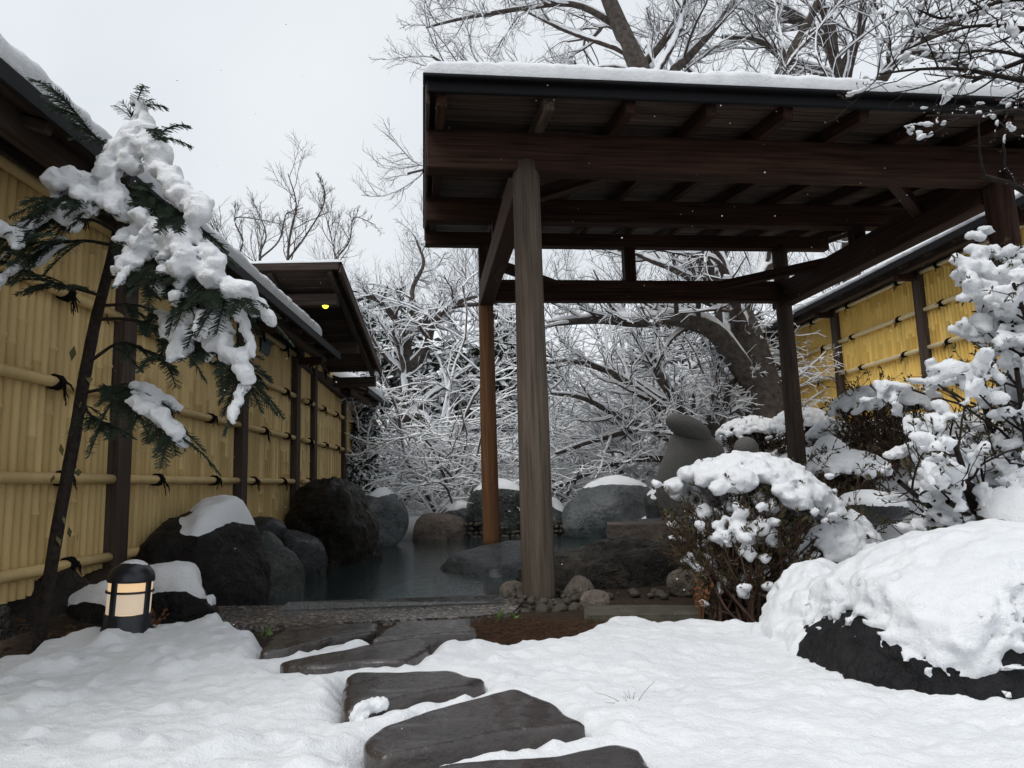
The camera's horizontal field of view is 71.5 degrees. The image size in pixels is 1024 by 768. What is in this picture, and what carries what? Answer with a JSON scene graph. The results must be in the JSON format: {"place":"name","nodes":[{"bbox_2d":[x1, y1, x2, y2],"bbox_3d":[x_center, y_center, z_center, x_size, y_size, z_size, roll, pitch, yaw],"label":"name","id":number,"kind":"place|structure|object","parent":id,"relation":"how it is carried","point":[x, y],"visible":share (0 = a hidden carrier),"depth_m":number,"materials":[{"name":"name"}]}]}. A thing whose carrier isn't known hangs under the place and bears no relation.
{"place":"outdoors","nodes":[
{"label":"outdoors","id":0,"kind":"place"},
{"bbox_2d":[374,579,434,598],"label":"pool floor","id":1,"kind":"structure","parent":0,"point":[392,590],"depth_m":8.79,"materials":[{"name":"stone"}]},
{"bbox_2d":[432,541,557,596],"bbox_3d":[-0.056,1.813,6.540,1.346,0.753,1.932,-2,-8,0],"label":"boulder","id":2,"kind":"object","parent":1,"relation":"on","point":[499,559],"visible":0.38,"depth_m":5.91,"materials":[{"name":"grey stone"}]},
{"bbox_2d":[0,295,818,657],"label":"ground","id":3,"kind":"structure","parent":0,"point":[62,621],"depth_m":4.15,"materials":[{"name":"brown soil"}]},
{"bbox_2d":[0,568,91,640],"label":"boulder","id":4,"kind":"object","parent":3,"relation":"on","point":[69,581],"visible":0.12,"depth_m":3.32,"materials":[{"name":"black stone"}]},
{"bbox_2d":[0,566,104,655],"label":"leaf litter","id":5,"kind":"object","parent":3,"relation":"on","point":[69,626],"visible":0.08,"depth_m":3.21,"materials":[{"name":"brown plant"}]},
{"bbox_2d":[65,580,107,626],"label":"boulder","id":6,"kind":"object","parent":3,"relation":"on","point":[85,601],"visible":0.16,"depth_m":3.38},
{"bbox_2d":[100,559,155,632],"bbox_3d":[-1.766,1.010,3.263,0.230,0.398,0.226,-2,-8,0],"label":"garden lamp","id":7,"kind":"object","parent":3,"relation":"on","point":[130,590],"visible":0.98,"depth_m":3.20,"materials":[{"name":"black metal"}]},
{"bbox_2d":[0,77,294,650],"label":"young conifer","id":8,"kind":"object","parent":3,"relation":"on","point":[195,285],"visible":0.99,"depth_m":2.70,"materials":[{"name":"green plant"}]},
{"bbox_2d":[0,33,340,603],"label":"bamboo fence","id":9,"kind":"object","parent":3,"relation":"on","point":[124,493],"visible":0.49,"depth_m":3.84,"materials":[{"name":"yellow wood"}]},
{"bbox_2d":[259,337,273,356],"bbox_3d":[-2.446,-0.415,6.881,0.178,0.268,0.324,-2,-8,0],"label":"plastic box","id":10,"kind":"object","parent":9,"relation":"hanging from","point":[265,349],"visible":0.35,"depth_m":6.85,"materials":[{"name":"grey plastic"}]},
{"bbox_2d":[149,561,219,623],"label":"boulder","id":11,"kind":"object","parent":3,"relation":"on","point":[179,593],"visible":0.41,"depth_m":3.71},
{"bbox_2d":[132,495,270,605],"bbox_3d":[-2.019,1.313,4.613,0.830,1.170,1.073,-2,-8,0],"label":"boulder","id":12,"kind":"object","parent":3,"relation":"on","point":[207,536],"visible":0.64,"depth_m":4.41,"materials":[{"name":"black stone"}]},
{"bbox_2d":[207,197,289,252],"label":"slender tree","id":13,"kind":"object","parent":3,"relation":"on","point":[213,226],"visible":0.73,"depth_m":20.87,"materials":[{"name":"brown plant"}]},
{"bbox_2d":[258,626,272,639],"bbox_3d":[-1.093,1.102,3.145,0.069,0.054,0.056,1,-8,-20],"label":"green sprout","id":14,"kind":"object","parent":3,"relation":"on","point":[268,632],"visible":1,"depth_m":3.13,"materials":[{"name":"green plant"}]},
{"bbox_2d":[234,186,304,260],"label":"slender tree","id":15,"kind":"object","parent":3,"relation":"on","point":[261,245],"visible":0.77,"depth_m":22.85,"materials":[{"name":"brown plant"}]},
{"bbox_2d":[253,516,286,539],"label":"boulder","id":16,"kind":"object","parent":3,"relation":"on","point":[277,528],"visible":0.41,"depth_m":5.76,"materials":[{"name":"grey stone"}]},
{"bbox_2d":[260,530,304,604],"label":"boulder","id":17,"kind":"object","parent":3,"relation":"on","point":[287,576],"visible":0.34,"depth_m":5.12,"materials":[{"name":"grey stone"}]},
{"bbox_2d":[264,131,336,259],"bbox_3d":[-5.928,-3.183,19.966,2.092,8.295,2.027,-2,-8,0],"label":"slender tree","id":18,"kind":"object","parent":3,"relation":"on","point":[288,257],"visible":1,"depth_m":19.86,"materials":[{"name":"grey plant"}]},
{"bbox_2d":[281,529,327,600],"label":"boulder","id":19,"kind":"object","parent":3,"relation":"on","point":[308,550],"visible":0.35,"depth_m":5.91,"materials":[{"name":"grey stone"}]},
{"bbox_2d":[249,259,381,399],"bbox_3d":[-3.025,0.428,8.578,2.739,2.864,3.517,-2,-8,0],"label":"lean to shelter","id":20,"kind":"object","parent":3,"relation":"on","point":[339,320],"visible":0.31,"depth_m":7.98,"materials":[{"name":"brown wood"}]},
{"bbox_2d":[283,290,327,308],"bbox_3d":[-2.176,-0.890,7.472,0.485,0.198,0.065,0,-8,-9],"label":"light bulb","id":21,"kind":"object","parent":20,"relation":"hanging from","point":[325,306],"visible":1,"depth_m":7.47,"materials":[{"name":"yellow glass"}]},
{"bbox_2d":[300,352,346,486],"bbox_3d":[-2.433,0.782,9.249,0.161,2.774,2.376,-1,-8,-2],"label":"bamboo fence","id":22,"kind":"object","parent":3,"relation":"on","point":[323,432],"visible":0.56,"depth_m":9.07,"materials":[{"name":"yellow wood"}]},
{"bbox_2d":[284,476,382,599],"bbox_3d":[-1.862,1.653,7.467,0.954,1.362,1.071,-4,-8,17],"label":"boulder","id":23,"kind":"object","parent":3,"relation":"on","point":[336,517],"visible":0.66,"depth_m":7.05,"materials":[{"name":"black stone"}]},
{"bbox_2d":[305,183,382,266],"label":"slender tree","id":24,"kind":"object","parent":3,"relation":"on","point":[338,241],"visible":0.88,"depth_m":21.84,"materials":[{"name":"brown plant"}]},
{"bbox_2d":[184,599,523,631],"bbox_3d":[-0.966,1.295,3.806,2.124,0.145,0.708,-2,-8,0],"label":"pool apron","id":25,"kind":"object","parent":3,"relation":"on","point":[256,618],"visible":0.23,"depth_m":3.68,"materials":[{"name":"grey gravel"}]},
{"bbox_2d":[277,595,506,612],"bbox_3d":[-0.649,1.258,3.871,1.246,0.178,0.021,-1,-8,-2],"label":"pool lip","id":26,"kind":"object","parent":25,"relation":"on","point":[338,605],"visible":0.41,"depth_m":3.88,"materials":[{"name":"grey stone"}]},
{"bbox_2d":[333,372,387,480],"bbox_3d":[-2.478,1.112,10.604,1.066,2.498,1.832,-2,-8,0],"label":"bamboo fence","id":27,"kind":"object","parent":3,"relation":"on","point":[368,395],"visible":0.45,"depth_m":10.69,"materials":[{"name":"wood"}]},
{"bbox_2d":[346,453,383,495],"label":"evergreen shrub","id":28,"kind":"object","parent":3,"relation":"on","point":[361,472],"visible":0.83,"depth_m":10.59,"materials":[{"name":"green plant"}]},
{"bbox_2d":[350,406,382,461],"bbox_3d":[-2.342,1.099,11.180,0.650,1.622,0.772,-2,-8,0],"label":"evergreen shrub","id":29,"kind":"object","parent":3,"relation":"on","point":[364,418],"visible":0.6,"depth_m":11.12,"materials":[{"name":"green plant"}]},
{"bbox_2d":[366,487,408,555],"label":"boulder","id":30,"kind":"object","parent":3,"relation":"on","point":[389,509],"visible":0.56,"depth_m":8.97,"materials":[{"name":"grey stone"}]},
{"bbox_2d":[353,286,462,446],"bbox_3d":[-2.905,0.001,16.238,3.705,4.599,3.299,-2,-8,0],"label":"evergreen tree","id":31,"kind":"object","parent":3,"relation":"on","point":[391,381],"visible":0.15,"depth_m":15.78,"materials":[{"name":"white plant"}]},
{"bbox_2d":[413,513,469,557],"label":"boulder","id":32,"kind":"object","parent":3,"relation":"on","point":[436,526],"visible":0.72,"depth_m":9.83,"materials":[{"name":"brown stone"}]},
{"bbox_2d":[389,350,517,491],"bbox_3d":[-0.988,1.049,15.031,3.383,3.553,2.955,1,-8,-20],"label":"evergreen tree","id":33,"kind":"object","parent":3,"relation":"on","point":[430,368],"visible":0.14,"depth_m":14.46,"materials":[{"name":"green plant"}]},
{"bbox_2d":[445,500,466,520],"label":"boulder","id":34,"kind":"object","parent":3,"relation":"on","point":[458,508],"visible":0.34,"depth_m":10.34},
{"bbox_2d":[350,215,577,482],"bbox_3d":[-1.306,-0.660,12.910,4.417,5.460,2.681,1,-8,-20],"label":"bare tree","id":35,"kind":"object","parent":3,"relation":"on","point":[408,364],"visible":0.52,"depth_m":13.01,"materials":[{"name":"grey plant"}]},
{"bbox_2d":[465,478,519,538],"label":"boulder","id":36,"kind":"object","parent":3,"relation":"on","point":[508,489],"visible":0.42,"depth_m":9.93,"materials":[{"name":"grey stone"}]},
{"bbox_2d":[494,609,503,621],"bbox_3d":[-0.066,1.117,3.420,0.045,0.060,0.065,-5,-9,21],"label":"green sprout","id":37,"kind":"object","parent":3,"relation":"on","point":[500,614],"visible":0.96,"depth_m":3.42,"materials":[{"name":"green plant"}]},
{"bbox_2d":[442,310,567,474],"bbox_3d":[-0.160,0.455,15.604,3.182,4.375,3.007,-2,-8,0],"label":"evergreen tree","id":38,"kind":"object","parent":3,"relation":"on","point":[473,355],"visible":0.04,"depth_m":15.03,"materials":[{"name":"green plant"}]},
{"bbox_2d":[499,581,521,598],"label":"boulder","id":39,"kind":"object","parent":3,"relation":"on","point":[507,589],"visible":0.53,"depth_m":4.15,"materials":[{"name":"grey stone"}]},
{"bbox_2d":[0,613,1023,767],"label":"snow cover","id":40,"kind":"object","parent":3,"relation":"on","point":[733,693],"visible":0.71,"depth_m":1.98,"materials":[{"name":"white snow"}]},
{"bbox_2d":[151,608,168,627],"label":"dry fern","id":41,"kind":"object","parent":40,"relation":"on","point":[154,624],"visible":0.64,"depth_m":3.33,"materials":[{"name":"brown plant"}]},
{"bbox_2d":[259,623,377,658],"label":"stepping stone","id":42,"kind":"object","parent":40,"relation":"on","point":[289,641],"visible":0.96,"depth_m":2.91,"materials":[{"name":"grey stone"}]},
{"bbox_2d":[280,638,430,674],"bbox_3d":[-0.543,1.048,2.565,0.565,0.151,0.343,2,-9,-22],"label":"stepping stone","id":43,"kind":"object","parent":40,"relation":"on","point":[412,652],"visible":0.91,"depth_m":2.51,"materials":[{"name":"grey stone"}]},
{"bbox_2d":[349,696,388,721],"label":"snow tuft","id":44,"kind":"object","parent":40,"relation":"on","point":[363,709],"visible":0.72,"depth_m":1.93,"materials":[{"name":"white snow"}]},
{"bbox_2d":[341,671,484,722],"bbox_3d":[-0.305,0.976,2.111,0.462,0.156,0.396,-2,-8,0],"label":"stepping stone","id":45,"kind":"object","parent":40,"relation":"on","point":[402,690],"visible":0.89,"depth_m":2.11,"materials":[{"name":"grey stone"}]},
{"bbox_2d":[371,619,476,654],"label":"stepping stone","id":46,"kind":"object","parent":40,"relation":"on","point":[435,634],"visible":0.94,"depth_m":2.91,"materials":[{"name":"grey stone"}]},
{"bbox_2d":[363,689,584,767],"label":"stepping stone","id":47,"kind":"object","parent":40,"relation":"on","point":[512,720],"visible":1,"depth_m":1.71,"materials":[{"name":"grey stone"}]},
{"bbox_2d":[595,681,654,703],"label":"grass tuft","id":48,"kind":"object","parent":40,"relation":"on","point":[628,692],"visible":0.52,"depth_m":1.97,"materials":[{"name":"plant"}]},
{"bbox_2d":[824,0,1023,246],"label":"overhanging tree","id":49,"kind":"object","parent":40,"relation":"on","point":[1014,30],"visible":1,"depth_m":3.06,"materials":[{"name":"brown plant"}]},
{"bbox_2d":[472,614,607,644],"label":"needle litter","id":50,"kind":"object","parent":3,"relation":"on","point":[526,634],"visible":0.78,"depth_m":3.22,"materials":[{"name":"brown plant"}]},
{"bbox_2d":[435,745,648,767],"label":"stepping stone","id":51,"kind":"object","parent":3,"relation":"on","point":[614,756],"visible":1,"depth_m":1.51,"materials":[{"name":"grey stone"}]},
{"bbox_2d":[507,588,580,612],"bbox_3d":[0.199,1.322,3.975,0.520,0.323,0.488,-2,-8,0],"label":"cobble footing","id":52,"kind":"object","parent":3,"relation":"on","point":[562,603],"visible":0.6,"depth_m":3.85,"materials":[{"name":"grey stone"}]},
{"bbox_2d":[552,497,563,533],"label":"boulder","id":53,"kind":"object","parent":3,"relation":"on","point":[557,507],"visible":0.23,"depth_m":9.98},
{"bbox_2d":[561,575,594,602],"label":"boulder","id":54,"kind":"object","parent":3,"relation":"on","point":[578,585],"visible":0.56,"depth_m":3.98,"materials":[{"name":"grey stone"}]},
{"bbox_2d":[341,253,844,514],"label":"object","id":55,"kind":"structure","parent":3,"relation":"on","point":[470,478],"depth_m":11.20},
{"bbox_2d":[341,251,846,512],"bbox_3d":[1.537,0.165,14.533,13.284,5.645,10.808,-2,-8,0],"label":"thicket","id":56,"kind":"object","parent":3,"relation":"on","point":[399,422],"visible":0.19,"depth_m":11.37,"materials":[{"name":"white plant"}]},
{"bbox_2d":[579,589,609,610],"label":"boulder","id":57,"kind":"object","parent":3,"relation":"on","point":[594,597],"visible":0.61,"depth_m":3.75,"materials":[{"name":"grey stone"}]},
{"bbox_2d":[300,189,893,409],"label":"woodland","id":58,"kind":"object","parent":3,"relation":"on","point":[464,269],"visible":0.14,"depth_m":19.67,"materials":[{"name":"white plant"}]},
{"bbox_2d":[515,535,687,589],"bbox_3d":[0.639,1.411,4.902,1.254,0.711,0.898,-2,-8,0],"label":"boulder","id":59,"kind":"object","parent":3,"relation":"on","point":[627,562],"visible":0.33,"depth_m":4.60,"materials":[{"name":"grey stone"}]},
{"bbox_2d":[562,475,649,545],"bbox_3d":[1.294,1.737,9.590,1.252,1.011,0.879,-2,-8,0],"label":"boulder","id":60,"kind":"object","parent":3,"relation":"on","point":[591,509],"visible":0.72,"depth_m":9.33,"materials":[{"name":"grey stone"}]},
{"bbox_2d":[349,0,902,436],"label":"bare tree","id":61,"kind":"object","parent":3,"relation":"on","point":[724,331],"visible":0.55,"depth_m":11.26,"materials":[{"name":"grey plant"}]},
{"bbox_2d":[584,605,703,624],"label":"kerb","id":62,"kind":"structure","parent":3,"relation":"on","point":[663,613],"depth_m":3.44,"materials":[{"name":"stone"}]},
{"bbox_2d":[606,520,692,541],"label":"bench stone","id":63,"kind":"object","parent":3,"relation":"on","point":[652,530],"visible":0.27,"depth_m":6.79,"materials":[{"name":"grey stone"}]},
{"bbox_2d":[598,304,712,395],"bbox_3d":[3.601,-0.637,17.246,3.122,3.099,2.684,-2,-8,0],"label":"evergreen tree","id":64,"kind":"object","parent":3,"relation":"on","point":[670,349],"visible":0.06,"depth_m":16.75,"materials":[{"name":"plant"}]},
{"bbox_2d":[644,488,668,518],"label":"boulder","id":65,"kind":"object","parent":3,"relation":"on","point":[650,500],"visible":0.31,"depth_m":8.96,"materials":[{"name":"grey stone"}]},
{"bbox_2d":[608,588,704,599],"bbox_3d":[0.866,1.221,4.127,0.782,0.049,0.267,-2,-8,0],"label":"pebble row","id":66,"kind":"object","parent":3,"relation":"on","point":[655,592],"visible":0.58,"depth_m":4.12,"materials":[{"name":"stone"}]},
{"bbox_2d":[498,303,816,496],"bbox_3d":[2.026,0.398,10.493,5.001,3.442,2.367,-2,-8,0],"label":"bare tree","id":67,"kind":"object","parent":3,"relation":"on","point":[628,382],"visible":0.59,"depth_m":10.57,"materials":[{"name":"grey plant"}]},
{"bbox_2d":[635,518,693,524],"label":"bench stone","id":68,"kind":"object","parent":3,"relation":"on","point":[657,519],"visible":0.19,"depth_m":7.79,"materials":[{"name":"grey stone"}]},
{"bbox_2d":[666,569,696,596],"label":"boulder","id":69,"kind":"object","parent":3,"relation":"on","point":[677,583],"visible":0.78,"depth_m":4.11,"materials":[{"name":"grey stone"}]},
{"bbox_2d":[656,414,724,516],"bbox_3d":[2.138,0.978,8.530,0.842,1.241,0.664,-2,-8,0],"label":"boulder","id":70,"kind":"object","parent":3,"relation":"on","point":[692,440],"visible":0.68,"depth_m":8.34,"materials":[{"name":"grey stone"}]},
{"bbox_2d":[660,526,740,571],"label":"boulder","id":71,"kind":"object","parent":3,"relation":"on","point":[669,534],"visible":0.03,"depth_m":5.27,"materials":[{"name":"grey stone"}]},
{"bbox_2d":[689,573,713,618],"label":"dry fern","id":72,"kind":"object","parent":3,"relation":"on","point":[697,602],"visible":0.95,"depth_m":3.21,"materials":[{"name":"brown plant"}]},
{"bbox_2d":[693,552,713,598],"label":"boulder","id":73,"kind":"object","parent":3,"relation":"on","point":[695,579],"visible":0.08,"depth_m":4.01,"materials":[{"name":"grey stone"}]},
{"bbox_2d":[423,61,1023,600],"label":"pavilion","id":74,"kind":"structure","parent":3,"relation":"on","point":[777,167],"depth_m":4.59,"materials":[{"name":"brown wood"}]},
{"bbox_2d":[684,310,764,390],"bbox_3d":[5.117,-0.348,16.132,2.617,2.763,2.625,-2,-8,0],"label":"evergreen tree","id":75,"kind":"object","parent":3,"relation":"on","point":[698,338],"visible":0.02,"depth_m":16.23,"materials":[{"name":"plant"}]},
{"bbox_2d":[733,436,758,452],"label":"boulder","id":76,"kind":"object","parent":3,"relation":"on","point":[746,443],"visible":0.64,"depth_m":8.85,"materials":[{"name":"grey stone"}]},
{"bbox_2d":[715,410,784,452],"bbox_3d":[3.280,0.771,9.571,1.054,0.889,0.841,-2,-8,0],"label":"clipped hedge","id":77,"kind":"object","parent":3,"relation":"on","point":[753,426],"visible":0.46,"depth_m":9.41,"materials":[{"name":"white plant"}]},
{"bbox_2d":[651,449,883,622],"bbox_3d":[1.291,0.809,3.578,1.174,0.978,0.972,-2,-8,0],"label":"azalea bush","id":78,"kind":"object","parent":3,"relation":"on","point":[805,515],"visible":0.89,"depth_m":3.33,"materials":[{"name":"brown plant"}]},
{"bbox_2d":[765,403,834,455],"bbox_3d":[3.629,0.675,8.771,0.950,0.856,0.821,-2,-8,0],"label":"clipped hedge","id":79,"kind":"object","parent":3,"relation":"on","point":[811,417],"visible":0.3,"depth_m":8.63,"materials":[{"name":"white plant"}]},
{"bbox_2d":[631,411,1010,561],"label":"bank snow","id":80,"kind":"structure","parent":3,"relation":"on","point":[891,532],"depth_m":6.45,"materials":[{"name":"white snow"}]},
{"bbox_2d":[807,435,848,462],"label":"boulder","id":81,"kind":"object","parent":80,"relation":"on","point":[828,440],"visible":0.14,"depth_m":5.80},
{"bbox_2d":[839,489,909,524],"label":"boulder","id":82,"kind":"object","parent":80,"relation":"on","point":[881,508],"visible":0.62,"depth_m":4.38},
{"bbox_2d":[805,418,859,447],"bbox_3d":[3.414,0.637,7.575,0.572,0.563,0.563,-2,-8,0],"label":"clipped hedge","id":83,"kind":"object","parent":3,"relation":"on","point":[812,435],"visible":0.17,"depth_m":7.48,"materials":[{"name":"white plant"}]},
{"bbox_2d":[801,437,898,535],"bbox_3d":[2.426,0.806,5.119,0.757,0.879,0.765,-2,-8,0],"label":"clipped hedge","id":84,"kind":"object","parent":3,"relation":"on","point":[849,462],"visible":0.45,"depth_m":4.99,"materials":[{"name":"white plant"}]},
{"bbox_2d":[818,366,945,480],"bbox_3d":[3.371,0.366,6.625,0.938,1.073,0.963,3,-9,-32],"label":"clipped hedge","id":85,"kind":"object","parent":3,"relation":"on","point":[843,405],"visible":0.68,"depth_m":6.45,"materials":[{"name":"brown plant"}]},
{"bbox_2d":[750,518,1023,699],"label":"boulder","id":86,"kind":"object","parent":3,"relation":"on","point":[939,611],"visible":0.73,"depth_m":2.12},
{"bbox_2d":[856,304,1023,549],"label":"snowy shrub","id":87,"kind":"object","parent":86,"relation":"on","point":[959,475],"visible":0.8,"depth_m":2.78,"materials":[{"name":"white snow"}]},
{"bbox_2d":[948,225,1023,394],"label":"snowy shrub","id":88,"kind":"object","parent":86,"relation":"on","point":[980,276],"visible":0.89,"depth_m":2.82,"materials":[{"name":"white snow"}]},
{"bbox_2d":[760,192,1023,421],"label":"bamboo fence","id":89,"kind":"object","parent":3,"relation":"on","point":[858,318],"visible":0.46,"depth_m":9.24,"materials":[{"name":"yellow wood"}]},
{"bbox_2d":[976,486,1023,521],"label":"boulder","id":90,"kind":"object","parent":3,"relation":"on","point":[1004,503],"visible":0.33,"depth_m":2.62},
{"bbox_2d":[268,535,606,604],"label":"water","id":91,"kind":"structure","parent":0,"point":[456,543],"depth_m":6.52,"materials":[{"name":"liquid"}]},
{"bbox_2d":[463,521,566,539],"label":"cobble wall","id":92,"kind":"structure","parent":91,"relation":"on","point":[471,528],"depth_m":9.86,"materials":[{"name":"stone"}]},
{"bbox_2d":[0,0,1023,322],"label":"sky","id":93,"kind":"structure","parent":0,"point":[97,51],"materials":[{"name":"white"}]},
{"bbox_2d":[128,21,1023,734],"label":"falling snow","id":94,"kind":"structure","parent":0,"point":[644,285],"depth_m":2.31,"materials":[{"name":"white snow"}]},
{"bbox_2d":[675,0,1023,282],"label":"bare tree","id":95,"kind":"object","parent":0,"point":[844,64],"visible":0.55,"depth_m":12.98,"materials":[{"name":"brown plant"}]}
]}

